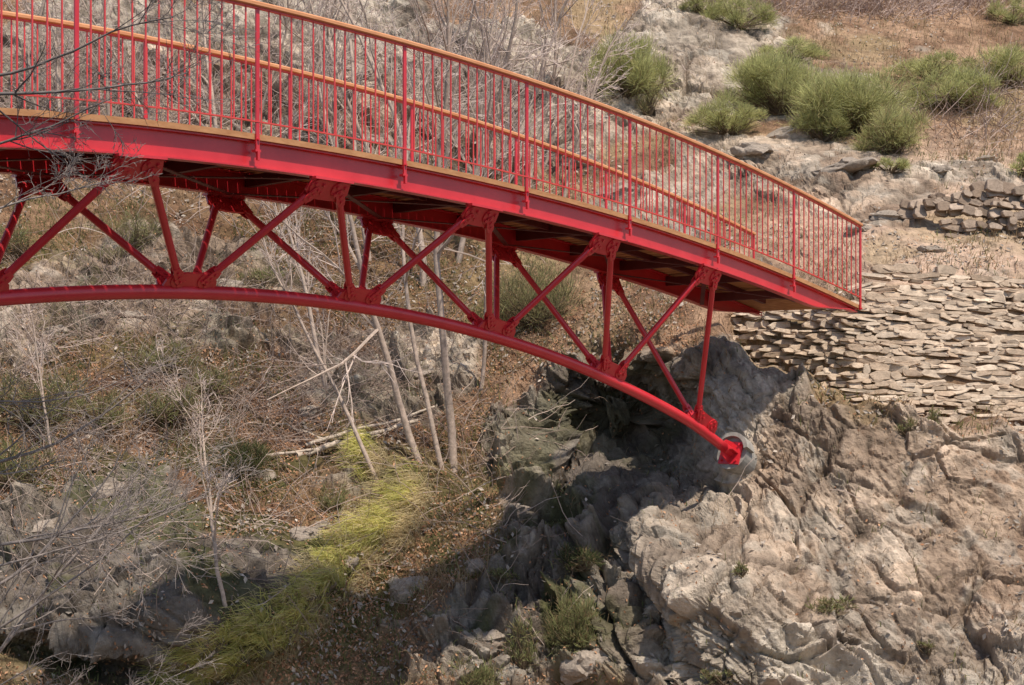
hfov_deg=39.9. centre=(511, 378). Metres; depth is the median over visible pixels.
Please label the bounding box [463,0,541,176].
bare tree
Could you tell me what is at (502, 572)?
shrub
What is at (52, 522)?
boulder
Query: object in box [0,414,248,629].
tree limb
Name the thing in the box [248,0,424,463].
bare tree
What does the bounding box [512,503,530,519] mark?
boulder
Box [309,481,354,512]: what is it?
shrub
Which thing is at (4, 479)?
shrub
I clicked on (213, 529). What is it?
bare tree
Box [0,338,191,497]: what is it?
tree limb
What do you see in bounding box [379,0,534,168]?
bare tree
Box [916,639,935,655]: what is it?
shrub
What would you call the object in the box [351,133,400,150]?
boulder
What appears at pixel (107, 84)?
bare tree
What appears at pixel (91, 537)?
tree limb
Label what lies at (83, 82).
brushwood
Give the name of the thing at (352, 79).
bare tree
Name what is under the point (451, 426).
bare tree
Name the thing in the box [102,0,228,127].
bare tree
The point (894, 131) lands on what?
broom bush
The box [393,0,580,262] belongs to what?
bare tree
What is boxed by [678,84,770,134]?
broom bush
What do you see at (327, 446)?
fallen log
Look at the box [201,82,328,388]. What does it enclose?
bare tree
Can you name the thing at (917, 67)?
broom bush
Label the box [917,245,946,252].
boulder
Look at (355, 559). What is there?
boulder
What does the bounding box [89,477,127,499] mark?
boulder
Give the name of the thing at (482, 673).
shrub
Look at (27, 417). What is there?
shrub
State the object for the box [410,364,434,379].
boulder
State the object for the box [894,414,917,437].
shrub
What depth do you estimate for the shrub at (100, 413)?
20.57 m
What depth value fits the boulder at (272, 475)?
20.43 m
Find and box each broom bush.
[78,242,141,263]
[83,203,177,251]
[464,282,520,333]
[478,252,598,337]
[579,25,682,103]
[631,79,661,115]
[677,0,729,12]
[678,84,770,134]
[696,0,781,30]
[713,38,834,115]
[738,53,787,73]
[754,34,831,62]
[774,62,927,137]
[787,108,853,141]
[845,99,934,153]
[870,156,911,173]
[880,48,983,80]
[899,61,1008,111]
[962,40,1023,87]
[986,0,1023,25]
[1008,152,1023,177]
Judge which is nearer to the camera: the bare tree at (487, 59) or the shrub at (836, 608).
the shrub at (836, 608)
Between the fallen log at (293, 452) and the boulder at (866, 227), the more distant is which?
the boulder at (866, 227)
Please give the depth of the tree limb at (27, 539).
11.92 m
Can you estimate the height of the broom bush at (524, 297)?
1.659 m
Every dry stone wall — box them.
[731,263,1023,430]
[897,179,1023,237]
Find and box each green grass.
[0,0,1023,684]
[128,422,427,684]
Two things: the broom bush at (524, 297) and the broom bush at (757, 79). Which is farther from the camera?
the broom bush at (757, 79)
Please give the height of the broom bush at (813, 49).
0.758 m
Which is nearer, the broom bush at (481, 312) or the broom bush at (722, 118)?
the broom bush at (481, 312)
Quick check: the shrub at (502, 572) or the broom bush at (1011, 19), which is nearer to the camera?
the shrub at (502, 572)
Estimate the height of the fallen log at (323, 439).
0.616 m
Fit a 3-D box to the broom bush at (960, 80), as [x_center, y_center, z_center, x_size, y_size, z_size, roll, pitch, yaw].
[9.559,-6.299,30.837,2.347,1.259,2.109,0,0,43]
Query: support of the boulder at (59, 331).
on the hillside
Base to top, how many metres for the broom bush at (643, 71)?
2.096 m
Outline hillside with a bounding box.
[0,0,1023,684]
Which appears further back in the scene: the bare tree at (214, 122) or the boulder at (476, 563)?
the bare tree at (214, 122)
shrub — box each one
[0,218,54,257]
[0,364,107,435]
[0,431,65,489]
[65,383,137,433]
[115,380,204,430]
[126,336,214,374]
[169,363,257,401]
[207,433,279,483]
[234,265,289,287]
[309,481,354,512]
[446,652,506,684]
[486,566,520,583]
[502,610,539,672]
[543,583,604,656]
[548,518,566,530]
[553,541,605,574]
[696,667,749,684]
[731,561,748,577]
[805,593,857,615]
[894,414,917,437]
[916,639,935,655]
[927,405,941,424]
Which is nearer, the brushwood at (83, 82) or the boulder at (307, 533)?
the boulder at (307, 533)
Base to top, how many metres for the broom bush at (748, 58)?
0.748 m
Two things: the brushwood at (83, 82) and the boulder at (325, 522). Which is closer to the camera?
the boulder at (325, 522)
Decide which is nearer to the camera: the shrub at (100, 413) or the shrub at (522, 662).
the shrub at (522, 662)
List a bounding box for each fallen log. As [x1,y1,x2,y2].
[265,416,322,437]
[267,434,379,456]
[294,419,418,456]
[304,406,434,446]
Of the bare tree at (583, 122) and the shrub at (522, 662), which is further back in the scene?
the bare tree at (583, 122)
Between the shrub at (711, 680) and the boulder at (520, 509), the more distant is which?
the boulder at (520, 509)
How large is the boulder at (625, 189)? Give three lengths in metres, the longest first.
1.050 x 0.673 x 0.492 m
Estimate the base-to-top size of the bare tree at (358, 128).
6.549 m
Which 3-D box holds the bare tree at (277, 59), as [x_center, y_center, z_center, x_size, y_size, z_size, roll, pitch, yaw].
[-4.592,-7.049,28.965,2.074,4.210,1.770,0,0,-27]
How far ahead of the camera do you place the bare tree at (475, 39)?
27.73 m
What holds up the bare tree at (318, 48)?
on the hillside
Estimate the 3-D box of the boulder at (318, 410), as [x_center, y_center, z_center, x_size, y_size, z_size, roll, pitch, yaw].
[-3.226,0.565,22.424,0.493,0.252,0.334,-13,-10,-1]
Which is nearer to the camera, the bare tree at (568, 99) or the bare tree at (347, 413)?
the bare tree at (347, 413)
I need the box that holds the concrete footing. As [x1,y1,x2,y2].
[713,432,756,474]
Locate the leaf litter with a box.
[0,0,1023,684]
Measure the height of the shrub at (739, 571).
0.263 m
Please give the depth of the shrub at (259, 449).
20.18 m
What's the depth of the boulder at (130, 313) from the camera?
23.40 m
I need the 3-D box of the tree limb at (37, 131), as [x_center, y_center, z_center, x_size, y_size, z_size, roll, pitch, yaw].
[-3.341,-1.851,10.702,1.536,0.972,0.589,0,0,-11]
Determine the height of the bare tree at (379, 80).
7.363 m
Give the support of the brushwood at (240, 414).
on the hillside
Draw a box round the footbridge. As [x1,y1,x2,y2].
[0,0,862,464]
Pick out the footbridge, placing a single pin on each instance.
(230, 170)
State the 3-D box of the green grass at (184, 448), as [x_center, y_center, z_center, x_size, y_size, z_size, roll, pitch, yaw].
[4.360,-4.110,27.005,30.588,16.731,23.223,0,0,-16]
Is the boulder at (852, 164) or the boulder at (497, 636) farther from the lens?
the boulder at (852, 164)
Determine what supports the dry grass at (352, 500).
on the hillside
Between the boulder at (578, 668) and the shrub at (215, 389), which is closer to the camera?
the boulder at (578, 668)
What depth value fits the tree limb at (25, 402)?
12.38 m
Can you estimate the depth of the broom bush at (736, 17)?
35.21 m
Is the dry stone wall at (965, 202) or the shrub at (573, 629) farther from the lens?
the dry stone wall at (965, 202)
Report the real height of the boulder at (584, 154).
0.561 m
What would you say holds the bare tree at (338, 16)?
on the hillside
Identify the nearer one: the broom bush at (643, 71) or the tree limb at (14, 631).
the tree limb at (14, 631)
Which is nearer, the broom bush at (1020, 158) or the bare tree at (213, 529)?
the bare tree at (213, 529)
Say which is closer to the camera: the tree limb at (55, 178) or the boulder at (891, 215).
the tree limb at (55, 178)
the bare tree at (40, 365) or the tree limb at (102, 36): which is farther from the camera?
the bare tree at (40, 365)
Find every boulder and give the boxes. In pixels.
[31,517,58,532]
[41,325,69,336]
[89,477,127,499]
[115,310,147,320]
[217,278,244,286]
[254,470,276,481]
[289,525,323,540]
[297,405,323,416]
[315,521,333,529]
[343,555,358,569]
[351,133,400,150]
[387,576,428,602]
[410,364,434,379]
[465,558,488,575]
[482,629,504,648]
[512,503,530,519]
[559,148,596,169]
[559,648,609,684]
[596,180,633,199]
[730,142,778,160]
[766,125,820,139]
[811,157,877,175]
[845,224,871,234]
[870,210,902,220]
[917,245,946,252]
[929,165,952,175]
[973,155,998,161]
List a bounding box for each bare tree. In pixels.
[0,287,54,453]
[15,0,45,109]
[19,0,100,110]
[64,0,182,115]
[66,0,177,119]
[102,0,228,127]
[144,333,240,636]
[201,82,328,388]
[221,200,377,480]
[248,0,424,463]
[256,0,325,112]
[262,0,396,226]
[274,0,380,144]
[295,0,382,140]
[298,0,552,390]
[315,0,488,469]
[319,0,397,260]
[326,0,500,285]
[355,0,569,471]
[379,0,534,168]
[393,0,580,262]
[423,0,540,182]
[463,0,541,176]
[465,0,601,181]
[476,0,592,187]
[544,0,642,169]
[549,0,665,196]
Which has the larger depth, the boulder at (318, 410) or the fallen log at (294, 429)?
the boulder at (318, 410)
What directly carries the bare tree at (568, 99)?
on the hillside
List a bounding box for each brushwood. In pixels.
[0,0,709,236]
[0,188,888,649]
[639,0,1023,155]
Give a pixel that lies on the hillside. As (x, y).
(964, 544)
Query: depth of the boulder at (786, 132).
29.34 m
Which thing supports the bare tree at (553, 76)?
on the hillside
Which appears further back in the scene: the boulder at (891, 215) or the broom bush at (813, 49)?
the broom bush at (813, 49)
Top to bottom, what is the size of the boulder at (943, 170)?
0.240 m
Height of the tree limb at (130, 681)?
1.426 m
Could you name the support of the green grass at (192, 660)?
on the hillside
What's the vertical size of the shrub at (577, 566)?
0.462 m
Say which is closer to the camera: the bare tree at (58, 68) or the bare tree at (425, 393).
the bare tree at (425, 393)
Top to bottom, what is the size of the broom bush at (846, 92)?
1.861 m
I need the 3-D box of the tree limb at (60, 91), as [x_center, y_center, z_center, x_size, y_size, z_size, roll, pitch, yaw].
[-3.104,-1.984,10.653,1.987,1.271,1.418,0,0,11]
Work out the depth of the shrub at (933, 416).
19.25 m
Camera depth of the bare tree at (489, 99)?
22.45 m
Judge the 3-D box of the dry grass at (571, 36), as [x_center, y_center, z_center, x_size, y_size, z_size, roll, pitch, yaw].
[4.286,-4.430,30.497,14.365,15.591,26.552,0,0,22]
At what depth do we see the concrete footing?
19.50 m
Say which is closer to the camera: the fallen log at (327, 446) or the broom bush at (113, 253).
the fallen log at (327, 446)
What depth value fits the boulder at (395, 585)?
19.31 m
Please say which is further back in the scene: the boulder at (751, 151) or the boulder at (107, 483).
the boulder at (751, 151)
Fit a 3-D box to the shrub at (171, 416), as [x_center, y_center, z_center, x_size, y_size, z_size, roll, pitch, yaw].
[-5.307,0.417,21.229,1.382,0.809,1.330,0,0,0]
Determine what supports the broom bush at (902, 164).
on the hillside
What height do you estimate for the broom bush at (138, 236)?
0.943 m
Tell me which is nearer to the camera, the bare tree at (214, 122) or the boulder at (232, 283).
the boulder at (232, 283)
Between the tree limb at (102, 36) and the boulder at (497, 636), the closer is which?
the tree limb at (102, 36)
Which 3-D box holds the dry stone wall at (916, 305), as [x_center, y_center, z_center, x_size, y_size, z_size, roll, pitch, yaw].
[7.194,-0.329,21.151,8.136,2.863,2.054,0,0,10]
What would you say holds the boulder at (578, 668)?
on the hillside
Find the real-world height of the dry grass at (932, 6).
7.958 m
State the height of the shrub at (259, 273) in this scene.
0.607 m
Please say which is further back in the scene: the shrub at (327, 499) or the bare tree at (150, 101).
the bare tree at (150, 101)
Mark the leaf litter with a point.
(358, 636)
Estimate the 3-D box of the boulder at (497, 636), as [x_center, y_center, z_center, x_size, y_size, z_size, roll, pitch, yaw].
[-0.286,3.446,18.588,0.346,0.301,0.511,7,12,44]
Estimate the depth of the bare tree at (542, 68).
27.80 m
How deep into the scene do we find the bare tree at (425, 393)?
21.49 m
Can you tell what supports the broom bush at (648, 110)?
on the hillside
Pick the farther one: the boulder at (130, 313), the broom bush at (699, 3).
the broom bush at (699, 3)
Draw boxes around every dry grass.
[0,0,1023,684]
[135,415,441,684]
[365,0,1023,628]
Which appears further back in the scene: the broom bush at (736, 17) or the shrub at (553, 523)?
the broom bush at (736, 17)
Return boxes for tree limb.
[0,0,262,76]
[0,38,258,205]
[0,76,174,194]
[0,137,161,211]
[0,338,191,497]
[0,341,193,469]
[0,398,179,584]
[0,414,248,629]
[0,427,221,652]
[0,434,272,597]
[0,437,231,631]
[0,608,226,684]
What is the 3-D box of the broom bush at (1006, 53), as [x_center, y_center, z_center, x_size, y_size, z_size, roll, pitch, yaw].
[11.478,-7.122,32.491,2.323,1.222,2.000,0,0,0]
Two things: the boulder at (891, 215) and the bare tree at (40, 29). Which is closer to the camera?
the boulder at (891, 215)
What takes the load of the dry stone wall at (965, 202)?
on the hillside
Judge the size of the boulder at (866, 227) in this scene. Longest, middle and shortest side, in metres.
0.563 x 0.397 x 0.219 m
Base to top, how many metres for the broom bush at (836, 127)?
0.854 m
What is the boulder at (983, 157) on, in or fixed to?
on the hillside
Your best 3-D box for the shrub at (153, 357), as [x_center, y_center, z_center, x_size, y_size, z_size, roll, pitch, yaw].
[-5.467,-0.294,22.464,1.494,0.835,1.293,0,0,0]

